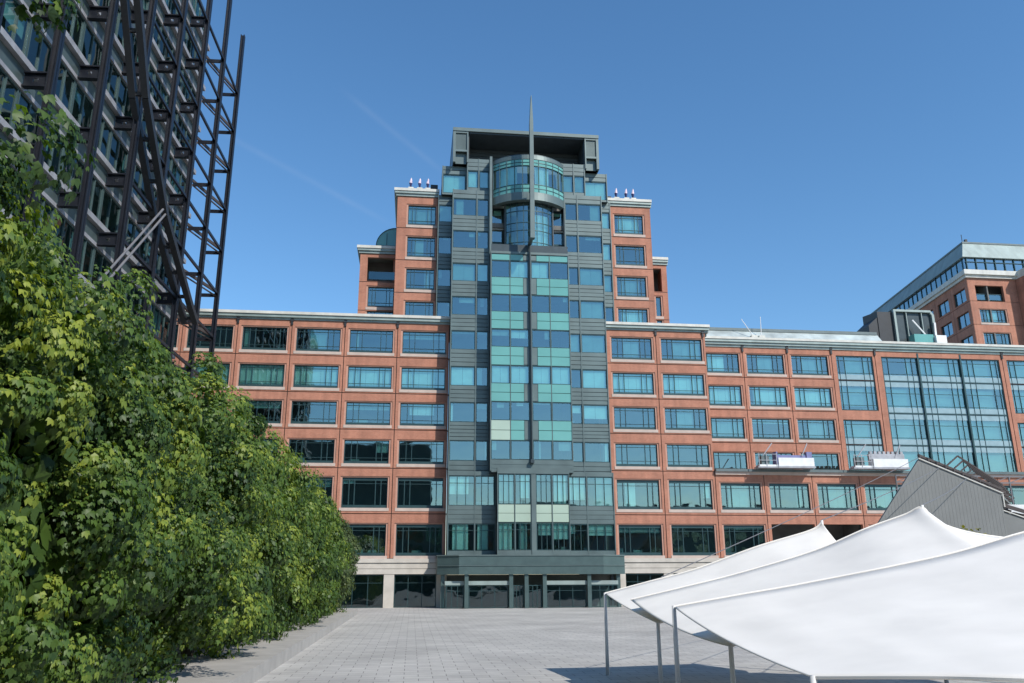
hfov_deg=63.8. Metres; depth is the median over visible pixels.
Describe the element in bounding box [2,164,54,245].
window
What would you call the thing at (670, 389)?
window
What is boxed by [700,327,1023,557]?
set back brick wing
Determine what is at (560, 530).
window
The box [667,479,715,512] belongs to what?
window
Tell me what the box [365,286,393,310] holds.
window
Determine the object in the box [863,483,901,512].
window
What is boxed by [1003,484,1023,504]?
window
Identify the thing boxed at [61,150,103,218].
window
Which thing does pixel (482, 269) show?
window
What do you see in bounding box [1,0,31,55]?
window
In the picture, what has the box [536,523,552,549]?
window
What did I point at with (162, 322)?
window
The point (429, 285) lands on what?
window
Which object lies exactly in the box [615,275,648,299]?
window
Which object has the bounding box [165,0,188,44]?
window
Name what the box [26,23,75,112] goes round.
window
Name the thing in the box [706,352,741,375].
window
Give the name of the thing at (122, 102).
window
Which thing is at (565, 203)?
window
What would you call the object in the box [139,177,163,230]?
window
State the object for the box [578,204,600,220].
window
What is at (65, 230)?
window
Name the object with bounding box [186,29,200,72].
window
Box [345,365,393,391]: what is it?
window
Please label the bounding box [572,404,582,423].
window
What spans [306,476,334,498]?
window
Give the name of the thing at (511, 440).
window
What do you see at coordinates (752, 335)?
antenna
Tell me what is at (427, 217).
window
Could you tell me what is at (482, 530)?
window
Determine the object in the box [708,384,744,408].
window
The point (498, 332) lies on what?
window
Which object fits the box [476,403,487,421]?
window
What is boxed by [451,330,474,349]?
window
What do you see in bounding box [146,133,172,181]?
window
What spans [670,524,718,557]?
window
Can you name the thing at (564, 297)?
window
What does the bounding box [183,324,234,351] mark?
window
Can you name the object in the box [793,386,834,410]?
window
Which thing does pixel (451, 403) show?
window
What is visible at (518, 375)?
window
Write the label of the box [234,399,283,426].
window
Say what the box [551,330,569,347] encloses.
window
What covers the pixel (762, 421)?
window
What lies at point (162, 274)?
window
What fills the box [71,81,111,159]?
window
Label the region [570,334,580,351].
window
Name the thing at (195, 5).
window
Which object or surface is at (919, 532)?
fabric canopy
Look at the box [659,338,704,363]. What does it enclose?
window
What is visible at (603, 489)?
window
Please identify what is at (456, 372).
window
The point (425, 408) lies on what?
window
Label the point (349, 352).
window
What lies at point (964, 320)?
window
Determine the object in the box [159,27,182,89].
window
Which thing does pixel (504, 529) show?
window
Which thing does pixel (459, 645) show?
paving
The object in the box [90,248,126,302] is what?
window
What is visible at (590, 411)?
window
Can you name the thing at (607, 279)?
window
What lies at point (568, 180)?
window
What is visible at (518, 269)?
window
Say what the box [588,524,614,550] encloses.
window
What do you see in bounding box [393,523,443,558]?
window
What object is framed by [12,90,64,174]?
window
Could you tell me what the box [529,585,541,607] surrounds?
entrance door
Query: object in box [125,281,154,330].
window
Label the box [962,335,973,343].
window
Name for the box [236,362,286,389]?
window
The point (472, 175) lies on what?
window
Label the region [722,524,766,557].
window
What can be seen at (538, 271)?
window
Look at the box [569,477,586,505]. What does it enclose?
window
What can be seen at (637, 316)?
window
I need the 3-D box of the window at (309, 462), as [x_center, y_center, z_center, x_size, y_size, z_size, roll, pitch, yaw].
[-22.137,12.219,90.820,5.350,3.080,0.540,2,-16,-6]
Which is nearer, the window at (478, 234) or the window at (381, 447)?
the window at (381, 447)
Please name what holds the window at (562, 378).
in the glass office tower
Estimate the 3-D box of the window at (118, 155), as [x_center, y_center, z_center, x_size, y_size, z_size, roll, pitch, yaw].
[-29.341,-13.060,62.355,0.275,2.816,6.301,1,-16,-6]
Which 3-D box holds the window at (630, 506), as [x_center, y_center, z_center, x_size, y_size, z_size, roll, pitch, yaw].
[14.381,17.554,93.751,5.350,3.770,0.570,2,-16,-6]
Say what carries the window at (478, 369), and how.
in the glass office tower
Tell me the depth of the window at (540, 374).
92.42 m
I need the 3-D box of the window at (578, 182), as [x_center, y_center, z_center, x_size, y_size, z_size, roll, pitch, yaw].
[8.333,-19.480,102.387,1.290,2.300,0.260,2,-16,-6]
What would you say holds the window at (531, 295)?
in the glass office tower
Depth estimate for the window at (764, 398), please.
104.83 m
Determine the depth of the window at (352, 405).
92.83 m
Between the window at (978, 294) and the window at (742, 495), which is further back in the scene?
the window at (978, 294)
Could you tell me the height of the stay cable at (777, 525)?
6.653 m
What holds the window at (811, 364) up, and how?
in the set back brick wing at (835, 401)
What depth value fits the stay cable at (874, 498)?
33.07 m
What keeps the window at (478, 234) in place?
in the glass office tower
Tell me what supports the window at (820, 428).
in the set back brick wing at (835, 401)
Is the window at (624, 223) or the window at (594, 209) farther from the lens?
the window at (624, 223)
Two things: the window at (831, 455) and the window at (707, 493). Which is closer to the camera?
the window at (707, 493)
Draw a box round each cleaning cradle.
[754,443,815,468]
[849,444,909,470]
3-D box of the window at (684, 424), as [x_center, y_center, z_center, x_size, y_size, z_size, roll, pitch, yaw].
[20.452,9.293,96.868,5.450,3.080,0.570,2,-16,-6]
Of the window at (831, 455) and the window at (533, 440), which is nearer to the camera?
the window at (533, 440)
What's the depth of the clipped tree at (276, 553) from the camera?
29.00 m
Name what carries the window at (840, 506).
in the set back brick wing at (835, 401)
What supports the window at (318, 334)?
in the brick office wing at (350, 410)
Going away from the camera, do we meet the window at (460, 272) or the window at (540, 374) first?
the window at (540, 374)
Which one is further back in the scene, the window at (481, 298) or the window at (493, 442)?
the window at (481, 298)
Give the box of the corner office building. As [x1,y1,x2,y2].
[871,235,1023,344]
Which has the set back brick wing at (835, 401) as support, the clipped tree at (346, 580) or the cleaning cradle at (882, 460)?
the cleaning cradle at (882, 460)
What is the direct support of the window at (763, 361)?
in the set back brick wing at (835, 401)
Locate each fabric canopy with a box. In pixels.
[604,520,835,682]
[631,505,1001,682]
[672,531,1023,682]
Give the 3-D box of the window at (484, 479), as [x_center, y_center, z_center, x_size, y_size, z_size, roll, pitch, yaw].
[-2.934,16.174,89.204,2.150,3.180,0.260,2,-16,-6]
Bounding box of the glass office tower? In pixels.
[357,95,669,608]
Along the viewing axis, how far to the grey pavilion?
47.94 m
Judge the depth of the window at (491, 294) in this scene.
94.09 m
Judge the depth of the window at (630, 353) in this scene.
98.64 m
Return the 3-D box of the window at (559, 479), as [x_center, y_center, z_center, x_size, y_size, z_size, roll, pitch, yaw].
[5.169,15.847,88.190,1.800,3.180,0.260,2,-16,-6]
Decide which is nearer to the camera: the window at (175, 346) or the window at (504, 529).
the window at (504, 529)
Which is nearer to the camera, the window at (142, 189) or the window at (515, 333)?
the window at (142, 189)
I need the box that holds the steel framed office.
[0,0,244,410]
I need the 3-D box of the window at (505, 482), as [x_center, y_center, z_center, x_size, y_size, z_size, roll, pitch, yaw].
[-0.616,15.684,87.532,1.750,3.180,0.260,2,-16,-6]
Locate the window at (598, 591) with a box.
[591,584,618,606]
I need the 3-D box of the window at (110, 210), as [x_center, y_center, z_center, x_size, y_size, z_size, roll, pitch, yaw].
[-29.302,-8.677,61.098,0.140,2.816,6.300,1,-16,-5]
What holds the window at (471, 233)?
in the glass office tower
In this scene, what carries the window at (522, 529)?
in the glass office tower
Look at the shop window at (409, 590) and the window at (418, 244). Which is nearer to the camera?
the shop window at (409, 590)
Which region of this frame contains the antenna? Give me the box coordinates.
[741,319,757,336]
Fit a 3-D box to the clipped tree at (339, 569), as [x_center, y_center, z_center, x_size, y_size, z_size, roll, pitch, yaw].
[-14.555,15.164,58.279,6.944,9.168,11.109,4,-17,-16]
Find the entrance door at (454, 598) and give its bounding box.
[445,585,463,608]
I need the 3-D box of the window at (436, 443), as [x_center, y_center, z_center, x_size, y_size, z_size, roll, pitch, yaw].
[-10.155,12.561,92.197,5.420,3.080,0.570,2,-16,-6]
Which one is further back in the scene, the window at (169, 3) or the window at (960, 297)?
the window at (960, 297)
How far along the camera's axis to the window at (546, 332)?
93.69 m
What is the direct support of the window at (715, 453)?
in the set back brick wing at (835, 401)
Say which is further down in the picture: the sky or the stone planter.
the stone planter
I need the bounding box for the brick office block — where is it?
[599,321,721,605]
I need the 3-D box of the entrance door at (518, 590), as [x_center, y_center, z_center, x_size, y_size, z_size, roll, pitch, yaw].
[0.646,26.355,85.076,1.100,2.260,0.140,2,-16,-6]
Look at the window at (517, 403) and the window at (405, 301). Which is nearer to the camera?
the window at (517, 403)
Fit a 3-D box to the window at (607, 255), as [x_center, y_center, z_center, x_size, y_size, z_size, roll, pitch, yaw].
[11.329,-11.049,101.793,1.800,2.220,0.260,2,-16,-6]
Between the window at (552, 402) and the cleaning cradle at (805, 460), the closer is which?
the window at (552, 402)
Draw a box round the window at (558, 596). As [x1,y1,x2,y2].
[547,585,586,607]
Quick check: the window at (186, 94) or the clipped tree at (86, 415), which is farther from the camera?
the window at (186, 94)
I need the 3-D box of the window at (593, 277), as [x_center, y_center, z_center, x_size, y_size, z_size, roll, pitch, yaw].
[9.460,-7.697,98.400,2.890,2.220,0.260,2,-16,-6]
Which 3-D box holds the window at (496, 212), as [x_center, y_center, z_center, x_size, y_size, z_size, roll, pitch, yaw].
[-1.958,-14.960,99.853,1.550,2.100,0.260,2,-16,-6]
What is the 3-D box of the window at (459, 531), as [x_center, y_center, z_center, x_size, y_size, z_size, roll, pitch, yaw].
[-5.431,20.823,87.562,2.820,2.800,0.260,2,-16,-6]
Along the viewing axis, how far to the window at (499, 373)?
91.90 m
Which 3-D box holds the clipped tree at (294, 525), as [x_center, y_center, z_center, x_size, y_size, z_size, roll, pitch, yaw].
[-12.006,8.789,36.304,7.116,9.270,9.400,2,-16,-6]
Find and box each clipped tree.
[0,0,97,634]
[0,221,239,682]
[55,344,279,682]
[157,406,300,662]
[235,437,325,645]
[269,461,341,631]
[289,484,345,625]
[302,490,353,617]
[332,518,361,612]
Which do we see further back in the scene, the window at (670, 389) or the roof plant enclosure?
the roof plant enclosure
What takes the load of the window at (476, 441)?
in the glass office tower
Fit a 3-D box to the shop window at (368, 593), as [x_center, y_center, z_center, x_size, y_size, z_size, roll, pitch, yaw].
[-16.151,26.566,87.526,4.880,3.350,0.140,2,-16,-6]
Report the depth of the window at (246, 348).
93.60 m
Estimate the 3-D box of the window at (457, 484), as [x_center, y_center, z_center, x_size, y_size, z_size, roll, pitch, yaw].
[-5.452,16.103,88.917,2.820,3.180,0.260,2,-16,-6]
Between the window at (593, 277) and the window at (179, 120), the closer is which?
the window at (179, 120)
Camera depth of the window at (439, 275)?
98.60 m
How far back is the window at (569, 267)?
98.23 m
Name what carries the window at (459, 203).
in the glass office tower
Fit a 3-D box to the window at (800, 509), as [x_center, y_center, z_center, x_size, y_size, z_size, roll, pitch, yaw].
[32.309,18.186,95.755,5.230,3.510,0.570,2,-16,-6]
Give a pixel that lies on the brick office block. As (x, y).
(662, 464)
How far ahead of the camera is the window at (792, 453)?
102.55 m
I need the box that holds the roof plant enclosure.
[857,309,946,342]
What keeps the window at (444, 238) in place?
in the glass office tower
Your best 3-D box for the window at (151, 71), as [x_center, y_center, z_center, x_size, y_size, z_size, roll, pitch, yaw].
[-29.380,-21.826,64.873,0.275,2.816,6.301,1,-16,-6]
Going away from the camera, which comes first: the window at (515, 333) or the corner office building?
the window at (515, 333)
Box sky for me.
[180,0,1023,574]
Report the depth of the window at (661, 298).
104.67 m
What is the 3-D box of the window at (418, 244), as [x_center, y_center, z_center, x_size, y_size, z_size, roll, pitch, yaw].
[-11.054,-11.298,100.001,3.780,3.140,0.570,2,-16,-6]
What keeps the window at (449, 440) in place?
in the glass office tower
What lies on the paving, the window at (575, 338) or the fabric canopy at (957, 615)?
the fabric canopy at (957, 615)
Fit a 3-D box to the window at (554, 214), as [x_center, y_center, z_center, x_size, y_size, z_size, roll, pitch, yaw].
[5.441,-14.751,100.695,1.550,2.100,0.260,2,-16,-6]
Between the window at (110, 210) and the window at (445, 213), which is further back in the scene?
the window at (445, 213)
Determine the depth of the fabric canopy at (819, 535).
26.21 m
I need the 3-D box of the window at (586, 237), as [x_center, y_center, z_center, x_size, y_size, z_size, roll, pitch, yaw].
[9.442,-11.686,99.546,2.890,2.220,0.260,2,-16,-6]
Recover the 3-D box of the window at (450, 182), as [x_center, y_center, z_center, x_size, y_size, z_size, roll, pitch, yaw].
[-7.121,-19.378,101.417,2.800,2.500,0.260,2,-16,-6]
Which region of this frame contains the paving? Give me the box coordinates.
[169,606,1023,682]
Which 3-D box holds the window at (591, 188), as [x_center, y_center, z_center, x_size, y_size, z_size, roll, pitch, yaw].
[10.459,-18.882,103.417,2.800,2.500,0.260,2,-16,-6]
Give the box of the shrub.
[952,525,990,534]
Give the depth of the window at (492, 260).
95.35 m
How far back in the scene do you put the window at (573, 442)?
92.35 m
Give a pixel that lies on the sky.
(800, 164)
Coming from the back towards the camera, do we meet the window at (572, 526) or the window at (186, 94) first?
the window at (572, 526)
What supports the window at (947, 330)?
in the corner office building
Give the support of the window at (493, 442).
in the glass office tower
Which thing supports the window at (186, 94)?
in the steel framed office
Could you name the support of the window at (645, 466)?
in the brick office block
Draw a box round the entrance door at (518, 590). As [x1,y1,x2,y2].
[513,585,523,607]
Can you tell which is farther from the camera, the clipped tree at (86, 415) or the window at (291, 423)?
the window at (291, 423)
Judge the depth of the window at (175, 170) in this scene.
74.64 m
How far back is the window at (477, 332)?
94.73 m
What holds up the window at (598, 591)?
in the glass office tower
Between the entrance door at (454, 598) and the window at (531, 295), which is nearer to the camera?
the entrance door at (454, 598)
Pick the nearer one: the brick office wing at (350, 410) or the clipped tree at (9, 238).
the clipped tree at (9, 238)
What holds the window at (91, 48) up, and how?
in the steel framed office
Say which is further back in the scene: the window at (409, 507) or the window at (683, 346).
the window at (683, 346)
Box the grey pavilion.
[878,454,1023,536]
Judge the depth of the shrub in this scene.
40.72 m
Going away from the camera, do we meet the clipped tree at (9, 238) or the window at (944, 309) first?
the clipped tree at (9, 238)
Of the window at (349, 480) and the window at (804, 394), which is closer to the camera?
the window at (349, 480)
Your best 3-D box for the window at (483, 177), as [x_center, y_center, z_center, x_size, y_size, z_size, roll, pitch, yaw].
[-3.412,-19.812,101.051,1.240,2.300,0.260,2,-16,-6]
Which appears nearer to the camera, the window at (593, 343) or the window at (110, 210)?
the window at (110, 210)
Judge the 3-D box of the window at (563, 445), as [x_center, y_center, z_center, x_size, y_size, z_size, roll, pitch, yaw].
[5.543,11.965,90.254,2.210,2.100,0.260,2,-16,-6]
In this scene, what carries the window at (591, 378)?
in the glass office tower
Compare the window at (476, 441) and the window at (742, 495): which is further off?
the window at (742, 495)
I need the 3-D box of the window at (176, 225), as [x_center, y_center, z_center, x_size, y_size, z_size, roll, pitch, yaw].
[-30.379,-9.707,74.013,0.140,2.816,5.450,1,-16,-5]
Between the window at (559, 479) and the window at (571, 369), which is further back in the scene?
the window at (571, 369)
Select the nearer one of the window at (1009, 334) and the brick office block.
the brick office block
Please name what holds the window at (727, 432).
in the set back brick wing at (835, 401)
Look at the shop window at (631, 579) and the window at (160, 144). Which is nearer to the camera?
the window at (160, 144)
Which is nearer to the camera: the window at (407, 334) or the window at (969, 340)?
the window at (407, 334)
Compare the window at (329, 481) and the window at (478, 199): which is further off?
the window at (478, 199)
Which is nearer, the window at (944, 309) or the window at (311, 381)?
the window at (311, 381)
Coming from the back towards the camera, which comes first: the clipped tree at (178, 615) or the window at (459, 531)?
the window at (459, 531)
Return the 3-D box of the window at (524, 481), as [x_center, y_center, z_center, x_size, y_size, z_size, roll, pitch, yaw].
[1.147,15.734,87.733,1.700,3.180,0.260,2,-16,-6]
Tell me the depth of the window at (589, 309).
97.38 m
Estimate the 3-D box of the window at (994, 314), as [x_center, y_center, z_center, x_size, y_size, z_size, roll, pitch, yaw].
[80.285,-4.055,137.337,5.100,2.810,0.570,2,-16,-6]
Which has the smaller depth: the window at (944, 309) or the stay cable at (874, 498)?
the stay cable at (874, 498)
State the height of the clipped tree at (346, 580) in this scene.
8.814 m
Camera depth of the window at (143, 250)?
66.79 m
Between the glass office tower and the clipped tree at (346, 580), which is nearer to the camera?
the clipped tree at (346, 580)
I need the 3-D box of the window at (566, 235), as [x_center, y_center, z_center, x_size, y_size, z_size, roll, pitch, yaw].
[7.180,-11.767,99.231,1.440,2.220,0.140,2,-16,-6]
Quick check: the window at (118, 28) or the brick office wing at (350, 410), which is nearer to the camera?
the window at (118, 28)
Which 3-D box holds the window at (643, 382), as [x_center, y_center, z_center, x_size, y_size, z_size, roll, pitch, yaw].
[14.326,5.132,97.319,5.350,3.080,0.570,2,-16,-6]
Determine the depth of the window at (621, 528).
92.58 m
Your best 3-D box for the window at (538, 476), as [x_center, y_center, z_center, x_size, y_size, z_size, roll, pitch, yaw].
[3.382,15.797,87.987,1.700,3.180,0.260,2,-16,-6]
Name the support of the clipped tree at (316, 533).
in the stone planter
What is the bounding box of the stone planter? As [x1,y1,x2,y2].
[74,609,357,682]
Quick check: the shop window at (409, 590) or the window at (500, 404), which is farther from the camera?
the window at (500, 404)
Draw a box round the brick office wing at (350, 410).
[172,309,449,607]
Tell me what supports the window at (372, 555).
in the brick office wing at (350, 410)
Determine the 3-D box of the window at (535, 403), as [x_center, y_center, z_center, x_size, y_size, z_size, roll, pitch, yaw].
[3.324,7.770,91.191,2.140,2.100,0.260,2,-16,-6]
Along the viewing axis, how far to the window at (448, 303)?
97.49 m
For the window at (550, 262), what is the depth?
96.14 m
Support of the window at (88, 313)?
in the steel framed office
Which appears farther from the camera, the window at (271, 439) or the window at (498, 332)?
the window at (498, 332)
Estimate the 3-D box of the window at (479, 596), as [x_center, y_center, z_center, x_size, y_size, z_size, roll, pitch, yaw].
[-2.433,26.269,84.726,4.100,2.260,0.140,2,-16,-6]
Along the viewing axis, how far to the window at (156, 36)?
68.33 m
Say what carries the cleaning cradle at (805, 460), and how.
on the set back brick wing at (835, 401)
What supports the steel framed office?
on the paving
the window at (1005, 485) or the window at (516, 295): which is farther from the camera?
the window at (1005, 485)
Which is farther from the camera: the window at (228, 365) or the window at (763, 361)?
the window at (763, 361)
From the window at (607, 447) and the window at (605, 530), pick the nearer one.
the window at (605, 530)
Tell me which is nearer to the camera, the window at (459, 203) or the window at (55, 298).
the window at (55, 298)
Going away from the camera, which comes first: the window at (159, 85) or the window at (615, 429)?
the window at (159, 85)
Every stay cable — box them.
[661,458,917,577]
[822,467,939,519]
[922,478,966,504]
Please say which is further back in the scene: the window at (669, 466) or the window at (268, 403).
the window at (669, 466)
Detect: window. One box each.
[0,67,18,126]
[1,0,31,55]
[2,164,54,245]
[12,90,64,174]
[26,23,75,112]
[46,0,85,50]
[46,283,84,314]
[50,211,94,280]
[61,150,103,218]
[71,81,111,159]
[81,22,119,102]
[84,313,120,346]
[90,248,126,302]
[95,0,123,47]
[99,188,134,252]
[108,131,141,198]
[116,76,146,142]
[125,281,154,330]
[132,33,155,95]
[132,225,160,281]
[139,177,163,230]
[142,0,161,47]
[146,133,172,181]
[152,74,177,134]
[152,306,169,343]
[158,258,173,291]
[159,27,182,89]
[164,208,180,239]
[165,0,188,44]
[170,160,185,193]
[173,323,179,350]
[175,114,190,146]
[181,70,195,101]
[182,361,231,387]
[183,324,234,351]
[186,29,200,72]
[192,0,203,29]
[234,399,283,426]
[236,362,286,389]
[239,325,288,352]
[256,438,280,460]
[287,438,336,465]
[288,400,338,426]
[291,364,340,390]
[293,327,342,354]
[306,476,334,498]
[339,476,389,510]
[339,575,383,607]
[341,439,390,466]
[343,401,392,427]
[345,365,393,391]
[346,523,387,558]
[347,328,394,355]
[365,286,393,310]
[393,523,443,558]
[393,575,435,607]
[395,477,444,510]
[396,439,445,466]
[398,402,446,428]
[399,366,446,392]
[400,330,447,356]
[403,300,434,315]
[404,267,435,292]
[405,235,436,259]
[406,204,437,227]
[437,269,450,285]
[437,301,449,308]
[438,236,450,253]
[439,205,451,221]
[443,174,465,192]
[448,475,473,505]
[448,524,473,550]
[449,440,473,460]
[450,366,474,385]
[450,402,474,421]
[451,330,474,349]
[452,263,475,280]
[452,296,475,314]
[453,198,475,215]
[453,230,475,247]
[468,170,477,187]
[468,585,507,607]
[475,441,487,460]
[475,476,494,505]
[475,524,494,550]
[476,331,487,349]
[476,367,487,385]
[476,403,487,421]
[477,199,488,215]
[477,231,487,248]
[477,264,487,281]
[477,297,487,314]
[479,171,488,187]
[491,294,509,311]
[491,328,509,346]
[491,365,509,382]
[491,401,509,419]
[491,440,509,458]
[492,210,501,222]
[492,260,509,277]
[498,474,514,503]
[498,523,514,549]
[510,260,528,277]
[510,294,528,311]
[511,329,528,346]
[511,365,529,383]
[511,401,529,420]
[511,440,529,459]
[515,474,530,503]
[516,523,530,549]
[531,261,548,278]
[531,295,549,312]
[532,329,549,347]
[532,366,550,383]
[533,402,551,420]
[533,440,551,459]
[536,474,551,503]
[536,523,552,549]
[547,585,586,607]
[550,262,567,279]
[550,296,568,313]
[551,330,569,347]
[551,366,570,384]
[552,402,570,420]
[552,474,568,504]
[553,212,562,225]
[553,441,571,459]
[553,523,569,549]
[563,175,572,192]
[565,203,576,219]
[566,235,577,251]
[569,267,578,284]
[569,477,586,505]
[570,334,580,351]
[570,524,587,550]
[571,369,581,387]
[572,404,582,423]
[573,442,583,461]
[574,176,584,192]
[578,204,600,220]
[578,235,601,252]
[579,268,603,285]
[580,300,604,318]
[581,334,605,352]
[582,369,606,388]
[583,405,608,423]
[584,442,609,461]
[585,181,606,199]
[587,477,613,505]
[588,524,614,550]
[591,584,618,606]
[597,243,610,259]
[602,212,609,228]
[604,275,612,291]
[610,336,654,362]
[611,371,656,397]
[612,406,657,432]
[613,214,645,237]
[614,244,646,268]
[614,443,659,469]
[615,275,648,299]
[615,479,662,511]
[617,307,649,322]
[617,524,664,557]
[626,574,662,586]
[655,296,663,318]
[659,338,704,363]
[661,373,706,398]
[663,407,709,432]
[665,443,711,469]
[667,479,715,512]
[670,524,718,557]
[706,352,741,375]
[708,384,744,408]
[710,417,747,441]
[713,451,748,468]
[719,482,764,512]
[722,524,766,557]
[745,353,786,376]
[748,385,789,409]
[750,417,793,441]
[753,452,793,466]
[768,482,813,512]
[790,354,831,377]
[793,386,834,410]
[796,418,838,442]
[799,452,841,469]
[816,483,861,512]
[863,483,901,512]
[939,300,949,316]
[942,322,952,336]
[954,289,966,306]
[958,312,969,329]
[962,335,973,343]
[978,294,1001,300]
[979,308,1009,324]
[983,332,1012,344]
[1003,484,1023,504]
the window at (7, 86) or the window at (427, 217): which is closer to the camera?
the window at (7, 86)
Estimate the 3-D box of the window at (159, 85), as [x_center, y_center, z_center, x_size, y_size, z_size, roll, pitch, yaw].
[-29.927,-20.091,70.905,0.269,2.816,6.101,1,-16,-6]
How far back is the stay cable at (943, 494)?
30.12 m
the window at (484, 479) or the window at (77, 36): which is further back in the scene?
the window at (484, 479)
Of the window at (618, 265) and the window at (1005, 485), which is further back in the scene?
the window at (618, 265)
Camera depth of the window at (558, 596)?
85.66 m
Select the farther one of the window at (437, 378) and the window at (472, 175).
the window at (472, 175)
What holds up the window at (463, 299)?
in the glass office tower
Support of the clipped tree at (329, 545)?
in the stone planter
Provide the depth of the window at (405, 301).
97.95 m
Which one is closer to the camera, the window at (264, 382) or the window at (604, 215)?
the window at (264, 382)

